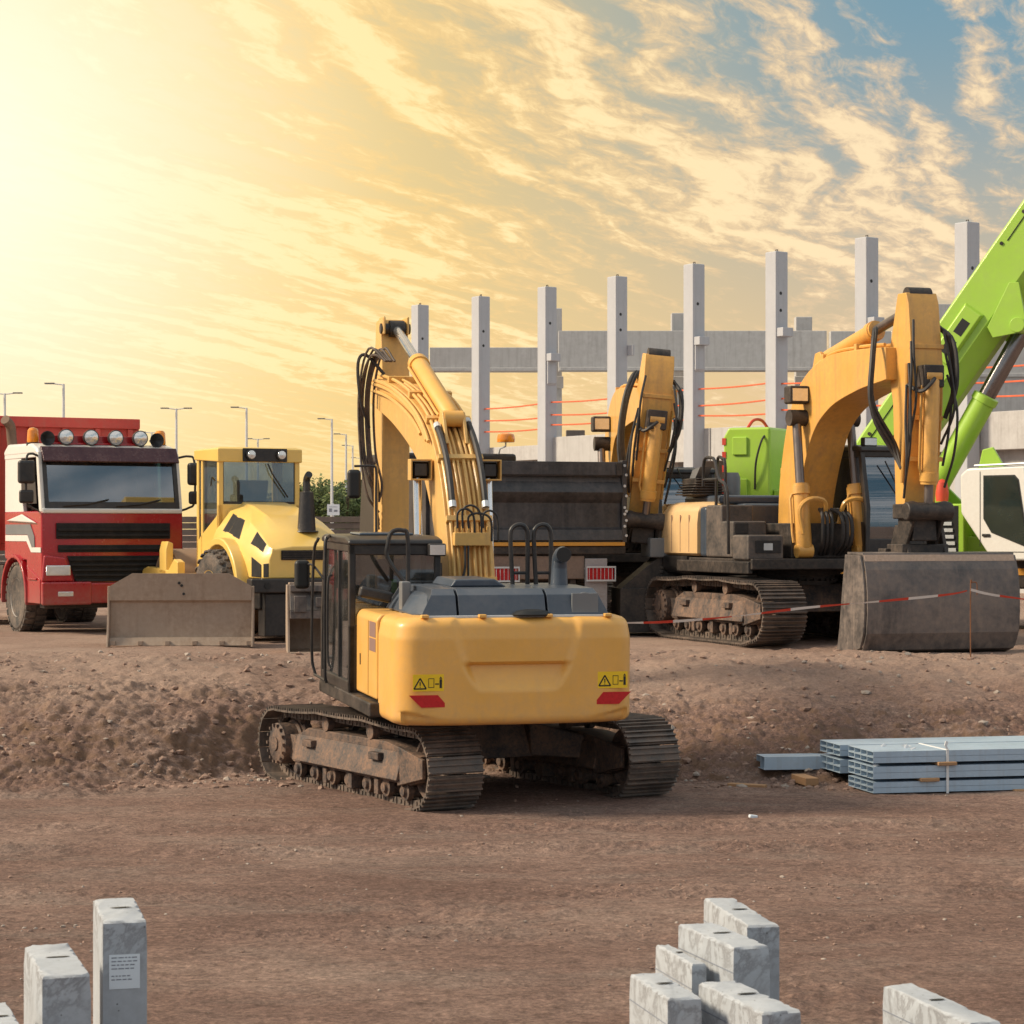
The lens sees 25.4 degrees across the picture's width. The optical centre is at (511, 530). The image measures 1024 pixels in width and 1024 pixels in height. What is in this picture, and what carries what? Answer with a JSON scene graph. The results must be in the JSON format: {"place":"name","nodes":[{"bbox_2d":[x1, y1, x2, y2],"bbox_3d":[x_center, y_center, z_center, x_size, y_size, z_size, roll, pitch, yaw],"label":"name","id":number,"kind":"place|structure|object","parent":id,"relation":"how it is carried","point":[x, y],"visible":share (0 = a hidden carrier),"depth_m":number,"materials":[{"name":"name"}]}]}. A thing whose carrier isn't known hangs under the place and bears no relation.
{"place":"outdoors","nodes":[
{"label":"outdoors","id":0,"kind":"place"},
{"bbox_2d":[0,517,360,566],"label":"timber wall","id":1,"kind":"structure","parent":0,"point":[191,529],"depth_m":95.95,"materials":[{"name":"brown wood"}]},
{"bbox_2d":[0,535,1023,1023],"bbox_3d":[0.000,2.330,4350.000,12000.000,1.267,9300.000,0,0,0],"label":"ground","id":2,"kind":"structure","parent":0,"point":[128,823],"depth_m":20.61,"materials":[{"name":"soil"}]},
{"bbox_2d":[0,1002,18,1023],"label":"precast post","id":3,"kind":"object","parent":2,"relation":"on","point":[7,1016],"visible":1,"depth_m":11.09,"materials":[{"name":"concrete"}]},
{"bbox_2d":[0,392,22,554],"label":"street lamp","id":4,"kind":"object","parent":2,"relation":"on","point":[4,407],"visible":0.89,"depth_m":135.68,"materials":[{"name":"metal"}]},
{"bbox_2d":[44,383,64,416],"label":"street lamp","id":5,"kind":"object","parent":2,"relation":"on","point":[63,400],"visible":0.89,"depth_m":126.91,"materials":[{"name":"metal"}]},
{"bbox_2d":[24,943,90,1023],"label":"precast post","id":6,"kind":"object","parent":2,"relation":"on","point":[57,990],"visible":1,"depth_m":11.21,"materials":[{"name":"concrete"}]},
{"bbox_2d":[0,415,196,631],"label":"tipper truck","id":7,"kind":"object","parent":2,"relation":"on","point":[91,509],"visible":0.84,"depth_m":40.24,"materials":[{"name":"red paint"}]},
{"bbox_2d":[93,898,146,1023],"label":"precast post","id":8,"kind":"object","parent":2,"relation":"on","point":[119,963],"visible":1,"depth_m":11.88,"materials":[{"name":"concrete"}]},
{"bbox_2d":[160,408,191,453],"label":"street lamp","id":9,"kind":"object","parent":2,"relation":"on","point":[176,436],"visible":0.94,"depth_m":152.50,"materials":[{"name":"metal"}]},
{"bbox_2d":[231,407,247,479],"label":"street lamp","id":10,"kind":"object","parent":2,"relation":"on","point":[246,440],"visible":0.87,"depth_m":151.33,"materials":[{"name":"metal"}]},
{"bbox_2d":[143,447,369,636],"bbox_3d":[-4.398,0.198,38.922,2.522,3.224,5.111,0,0,-28],"label":"soil roller","id":11,"kind":"object","parent":2,"relation":"on","point":[251,536],"visible":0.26,"depth_m":37.59,"materials":[{"name":"yellow paint"}]},
{"bbox_2d":[106,573,254,646],"bbox_3d":[-5.169,1.230,35.721,2.270,1.140,0.858,0,0,-2],"label":"dozer blade","id":12,"kind":"object","parent":11,"relation":"attached to","point":[173,609],"visible":1,"depth_m":35.47,"materials":[{"name":"metal"}]},
{"bbox_2d":[248,438,269,479],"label":"street lamp","id":13,"kind":"object","parent":2,"relation":"on","point":[258,462],"visible":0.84,"depth_m":202.82,"materials":[{"name":"metal"}]},
{"bbox_2d":[266,491,319,511],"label":"bushy tree","id":14,"kind":"object","parent":2,"relation":"on","point":[268,495],"visible":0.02,"depth_m":179.93,"materials":[{"name":"green plant"}]},
{"bbox_2d":[267,482,326,522],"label":"bushy tree","id":15,"kind":"object","parent":2,"relation":"on","point":[320,507],"visible":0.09,"depth_m":180.88,"materials":[{"name":"green plant"}]},
{"bbox_2d":[286,582,321,653],"bbox_3d":[-2.930,1.267,34.000,0.870,1.174,0.872,0,0,-8],"label":"spare bucket","id":16,"kind":"object","parent":2,"relation":"on","point":[298,608],"visible":0.47,"depth_m":33.78,"materials":[{"name":"metal"}]},
{"bbox_2d":[310,480,329,511],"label":"bushy tree","id":17,"kind":"object","parent":2,"relation":"on","point":[319,501],"visible":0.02,"depth_m":189.19,"materials":[{"name":"green plant"}]},
{"bbox_2d":[299,481,345,522],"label":"bushy tree","id":18,"kind":"object","parent":2,"relation":"on","point":[321,512],"visible":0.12,"depth_m":182.39,"materials":[{"name":"green plant"}]},
{"bbox_2d":[317,418,332,522],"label":"street lamp","id":19,"kind":"object","parent":2,"relation":"on","point":[331,493],"visible":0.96,"depth_m":166.71,"materials":[{"name":"metal"}]},
{"bbox_2d":[302,473,360,522],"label":"bushy tree","id":20,"kind":"object","parent":2,"relation":"on","point":[322,490],"visible":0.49,"depth_m":179.29,"materials":[{"name":"green plant"}]},
{"bbox_2d":[327,504,339,522],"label":"road sign","id":21,"kind":"object","parent":2,"relation":"on","point":[333,509],"visible":0.83,"depth_m":166.38,"materials":[{"name":"metal"}]},
{"bbox_2d":[318,482,361,515],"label":"bushy tree","id":22,"kind":"object","parent":2,"relation":"on","point":[341,492],"visible":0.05,"depth_m":189.81,"materials":[{"name":"green plant"}]},
{"bbox_2d":[334,433,346,491],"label":"street lamp","id":23,"kind":"object","parent":2,"relation":"on","point":[345,457],"visible":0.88,"depth_m":192.88,"materials":[{"name":"metal"}]},
{"bbox_2d":[342,445,353,469],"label":"street lamp","id":24,"kind":"object","parent":2,"relation":"on","point":[352,457],"visible":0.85,"depth_m":218.60,"materials":[{"name":"metal"}]},
{"bbox_2d":[340,498,360,522],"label":"bushy tree","id":25,"kind":"object","parent":2,"relation":"on","point":[359,503],"visible":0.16,"depth_m":180.80,"materials":[{"name":"green plant"}]},
{"bbox_2d":[411,303,428,452],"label":"concrete column","id":26,"kind":"structure","parent":2,"relation":"on","point":[420,328],"depth_m":90.57,"materials":[{"name":"concrete"}]},
{"bbox_2d":[257,316,680,811],"bbox_3d":[-1.046,0.070,26.837,3.468,5.838,8.038,0,0,-25],"label":"excavator","id":27,"kind":"object","parent":2,"relation":"on","point":[448,659],"visible":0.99,"depth_m":24.72,"materials":[{"name":"metal"}]},
{"bbox_2d":[357,608,399,699],"bbox_3d":[-1.372,1.307,24.321,0.390,0.900,1.140,0,1,-14],"label":"side door","id":28,"kind":"structure","parent":27,"relation":"in","point":[368,620],"depth_m":24.20,"materials":[{"name":"yellow paint"}]},
{"bbox_2d":[472,294,489,453],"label":"concrete column","id":29,"kind":"structure","parent":2,"relation":"on","point":[480,354],"depth_m":87.24,"materials":[{"name":"concrete"}]},
{"bbox_2d":[430,347,537,372],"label":"concrete beam","id":30,"kind":"structure","parent":29,"relation":"attached to","point":[502,359],"depth_m":93.20,"materials":[{"name":"grey concrete"}]},
{"bbox_2d":[360,433,627,612],"bbox_3d":[-0.623,-0.037,42.325,2.800,3.725,8.120,0,0,-19],"label":"tipper truck","id":31,"kind":"object","parent":2,"relation":"on","point":[579,507],"visible":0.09,"depth_m":38.74,"materials":[{"name":"black paint"}]},
{"bbox_2d":[0,649,1022,1002],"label":"pebbles","id":32,"kind":"object","parent":2,"relation":"on","point":[188,655],"visible":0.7,"depth_m":26.58,"materials":[{"name":"stone"}]},
{"bbox_2d":[0,648,1023,1023],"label":"clods","id":33,"kind":"object","parent":2,"relation":"on","point":[286,784],"visible":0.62,"depth_m":26.55,"materials":[{"name":"soil"}]},
{"bbox_2d":[538,285,560,460],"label":"concrete column","id":34,"kind":"structure","parent":2,"relation":"on","point":[549,357],"depth_m":83.84,"materials":[{"name":"concrete"}]},
{"bbox_2d":[484,429,537,432],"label":"safety rope","id":35,"kind":"object","parent":34,"relation":"attached to","point":[510,431],"visible":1,"depth_m":85.77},
{"bbox_2d":[484,403,537,409],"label":"safety rope","id":36,"kind":"object","parent":34,"relation":"attached to","point":[510,407],"visible":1,"depth_m":85.83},
{"bbox_2d":[484,418,537,420],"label":"safety rope","id":37,"kind":"object","parent":34,"relation":"attached to","point":[513,419],"visible":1,"depth_m":85.63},
{"bbox_2d":[551,412,606,415],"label":"safety rope","id":38,"kind":"object","parent":34,"relation":"attached to","point":[576,414],"visible":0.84,"depth_m":82.70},
{"bbox_2d":[551,398,606,402],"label":"safety rope","id":39,"kind":"object","parent":34,"relation":"attached to","point":[577,401],"visible":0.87,"depth_m":82.48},
{"bbox_2d":[557,308,562,436],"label":"column","id":40,"kind":"structure","parent":2,"relation":"on","point":[559,376],"depth_m":94.20,"materials":[{"name":"concrete"}]},
{"bbox_2d":[607,274,633,415],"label":"concrete column","id":41,"kind":"structure","parent":2,"relation":"on","point":[619,350],"depth_m":80.40,"materials":[{"name":"concrete"}]},
{"bbox_2d":[551,423,590,425],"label":"safety rope","id":42,"kind":"object","parent":41,"relation":"attached to","point":[570,424],"visible":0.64,"depth_m":82.83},
{"bbox_2d":[576,348,745,632],"bbox_3d":[2.484,-0.675,43.042,3.752,4.982,8.124,0,0,-18],"label":"excavator","id":43,"kind":"object","parent":2,"relation":"on","point":[635,425],"visible":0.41,"depth_m":39.20,"materials":[{"name":"metal"}]},
{"bbox_2d":[629,973,701,1023],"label":"precast post","id":44,"kind":"object","parent":2,"relation":"on","point":[658,998],"visible":1,"depth_m":11.07,"materials":[{"name":"concrete"}]},
{"bbox_2d":[671,313,683,429],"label":"column","id":45,"kind":"structure","parent":2,"relation":"on","point":[677,321],"depth_m":94.20,"materials":[{"name":"concrete"}]},
{"bbox_2d":[655,944,705,996],"bbox_3d":[0.877,2.675,11.870,0.081,0.947,0.580,0,0,-15],"label":"precast post","id":46,"kind":"object","parent":2,"relation":"on","point":[682,969],"visible":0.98,"depth_m":11.77,"materials":[{"name":"concrete"}]},
{"bbox_2d":[684,262,709,467],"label":"concrete column","id":47,"kind":"structure","parent":2,"relation":"on","point":[696,341],"depth_m":76.66,"materials":[{"name":"concrete"}]},
{"bbox_2d":[558,331,826,371],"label":"concrete beam","id":48,"kind":"structure","parent":47,"relation":"attached to","point":[725,351],"depth_m":92.60,"materials":[{"name":"grey concrete"}]},
{"bbox_2d":[698,399,764,406],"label":"safety rope","id":49,"kind":"object","parent":47,"relation":"attached to","point":[732,403],"visible":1,"depth_m":75.25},
{"bbox_2d":[698,383,764,389],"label":"safety rope","id":50,"kind":"object","parent":47,"relation":"attached to","point":[731,386],"visible":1,"depth_m":75.24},
{"bbox_2d":[409,410,1023,592],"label":"concrete deck","id":51,"kind":"structure","parent":2,"relation":"on","point":[1002,433],"depth_m":76.29,"materials":[{"name":"grey concrete"}]},
{"bbox_2d":[566,430,584,435],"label":"pallet load","id":52,"kind":"object","parent":51,"relation":"on","point":[575,432],"visible":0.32,"depth_m":85.28,"materials":[{"name":"concrete"}]},
{"bbox_2d":[939,304,1023,411],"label":"wall panel","id":53,"kind":"structure","parent":51,"relation":"on","point":[1011,403],"depth_m":90.20,"materials":[{"name":"concrete"}]},
{"bbox_2d":[678,923,769,996],"bbox_3d":[1.094,2.615,11.818,0.203,1.047,0.734,0,0,-18],"label":"precast post","id":54,"kind":"object","parent":2,"relation":"on","point":[722,953],"visible":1,"depth_m":11.59,"materials":[{"name":"concrete"}]},
{"bbox_2d":[703,898,778,1000],"bbox_3d":[1.256,2.620,12.540,0.180,1.060,0.922,0,0,-10],"label":"precast post","id":55,"kind":"object","parent":2,"relation":"on","point":[732,914],"visible":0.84,"depth_m":12.23,"materials":[{"name":"concrete"}]},
{"bbox_2d":[727,782,766,787],"bbox_3d":[2.666,2.892,25.806,0.450,0.050,0.100,0,0,28],"label":"timber batten","id":56,"kind":"object","parent":2,"relation":"on","point":[750,785],"visible":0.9,"depth_m":25.74,"materials":[{"name":"brown wood"}]},
{"bbox_2d":[699,981,800,1023],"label":"precast post","id":57,"kind":"object","parent":2,"relation":"on","point":[728,1002],"visible":0.98,"depth_m":10.89,"materials":[{"name":"concrete"}]},
{"bbox_2d":[765,249,792,428],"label":"concrete column","id":58,"kind":"structure","parent":2,"relation":"on","point":[778,332],"depth_m":73.27,"materials":[{"name":"concrete"}]},
{"bbox_2d":[698,413,764,416],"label":"safety rope","id":59,"kind":"object","parent":58,"relation":"attached to","point":[731,415],"visible":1,"depth_m":75.40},
{"bbox_2d":[757,753,829,769],"bbox_3d":[3.897,2.703,26.769,2.000,0.150,0.364,0,0,-8],"label":"steel bundle","id":60,"kind":"object","parent":2,"relation":"on","point":[796,761],"visible":0.52,"depth_m":26.52,"materials":[{"name":"grey metal"}]},
{"bbox_2d":[794,317,811,385],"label":"column","id":61,"kind":"structure","parent":2,"relation":"on","point":[802,323],"depth_m":94.20,"materials":[{"name":"concrete"}]},
{"bbox_2d":[791,773,818,785],"bbox_3d":[3.365,2.858,26.145,0.160,0.090,0.500,0,0,-12],"label":"timber batten","id":62,"kind":"object","parent":2,"relation":"on","point":[804,779],"visible":1,"depth_m":25.96,"materials":[{"name":"brown wood"}]},
{"bbox_2d":[645,287,1019,652],"bbox_3d":[4.945,-0.898,36.684,3.601,5.428,7.479,0,0,-18],"label":"excavator","id":63,"kind":"object","parent":2,"relation":"on","point":[868,516],"visible":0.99,"depth_m":35.42,"materials":[{"name":"metal"}]},
{"bbox_2d":[820,754,858,772],"bbox_3d":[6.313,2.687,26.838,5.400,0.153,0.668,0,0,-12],"label":"steel bundle","id":64,"kind":"object","parent":2,"relation":"on","point":[836,763],"visible":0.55,"depth_m":26.17,"materials":[{"name":"grey metal"}]},
{"bbox_2d":[820,736,1023,755],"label":"steel bundle","id":65,"kind":"object","parent":64,"relation":"on","point":[838,747],"visible":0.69,"depth_m":26.42,"materials":[{"name":"grey metal"}]},
{"bbox_2d":[855,235,883,440],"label":"concrete column","id":66,"kind":"structure","parent":2,"relation":"on","point":[866,280],"depth_m":69.69,"materials":[{"name":"concrete"}]},
{"bbox_2d":[829,331,890,347],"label":"concrete beam","id":67,"kind":"structure","parent":66,"relation":"attached to","point":[835,337],"depth_m":92.20,"materials":[{"name":"grey concrete"}]},
{"bbox_2d":[722,200,1023,588],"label":"mobile crane","id":68,"kind":"object","parent":2,"relation":"on","point":[982,320],"visible":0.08,"depth_m":42.31,"materials":[{"name":"metal"}]},
{"bbox_2d":[848,775,1023,792],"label":"steel bundle","id":69,"kind":"object","parent":2,"relation":"on","point":[905,785],"visible":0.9,"depth_m":25.23,"materials":[{"name":"grey metal"}]},
{"bbox_2d":[910,777,939,781],"bbox_3d":[4.521,2.745,25.524,0.220,0.040,0.900,0,0,-12],"label":"timber batten","id":70,"kind":"object","parent":69,"relation":"on","point":[936,779],"visible":0.45,"depth_m":25.09,"materials":[{"name":"brown wood"}]},
{"bbox_2d":[848,760,1023,778],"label":"steel bundle","id":71,"kind":"object","parent":69,"relation":"on","point":[929,770],"visible":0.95,"depth_m":25.24,"materials":[{"name":"grey metal"}]},
{"bbox_2d":[926,761,956,765],"bbox_3d":[4.720,2.571,25.560,0.220,0.040,0.900,0,0,-12],"label":"timber batten","id":72,"kind":"object","parent":71,"relation":"on","point":[950,763],"visible":0.45,"depth_m":25.13,"materials":[{"name":"brown wood"}]},
{"bbox_2d":[848,742,1023,762],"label":"steel bundle","id":73,"kind":"object","parent":72,"relation":"on","point":[984,751],"visible":1,"depth_m":25.27,"materials":[{"name":"grey metal"}]},
{"bbox_2d":[880,743,915,749],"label":"plastic scraps","id":74,"kind":"object","parent":73,"relation":"on","point":[903,745],"visible":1,"depth_m":25.44,"materials":[{"name":"white plastic"}]},
{"bbox_2d":[918,741,948,792],"bbox_3d":[4.723,2.613,25.561,0.050,0.580,0.816,0,0,-12],"label":"white strap","id":75,"kind":"object","parent":73,"relation":"attached to","point":[947,767],"visible":1,"depth_m":25.17,"materials":[{"name":"white plastic"}]},
{"bbox_2d":[882,983,1000,1023],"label":"precast post","id":76,"kind":"object","parent":2,"relation":"on","point":[909,1003],"visible":1,"depth_m":11.00,"materials":[{"name":"concrete"}]},
{"bbox_2d":[955,220,979,498],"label":"concrete column","id":77,"kind":"structure","parent":2,"relation":"on","point":[967,247],"depth_m":66.29,"materials":[{"name":"concrete"}]},
{"bbox_2d":[975,380,1023,383],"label":"safety rope","id":78,"kind":"object","parent":77,"relation":"attached to","point":[1004,382],"visible":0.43,"depth_m":65.09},
{"bbox_2d":[997,395,1023,396],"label":"safety rope","id":79,"kind":"object","parent":77,"relation":"attached to","point":[1011,396],"visible":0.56,"depth_m":65.02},
{"bbox_2d":[970,579,977,656],"bbox_3d":[6.559,1.397,32.320,0.111,1.420,0.018,0,0,0],"label":"rebar stake","id":80,"kind":"object","parent":2,"relation":"on","point":[970,610],"visible":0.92,"depth_m":32.31,"materials":[{"name":"brown metal"}]},
{"bbox_2d":[627,589,1023,623],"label":"barrier tape","id":81,"kind":"object","parent":80,"relation":"attached to","point":[819,606],"visible":0.83,"depth_m":32.30,"materials":[{"name":"red plastic"}]},
{"bbox_2d":[0,0,1023,522],"label":"sky","id":82,"kind":"structure","parent":0,"point":[210,208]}
]}

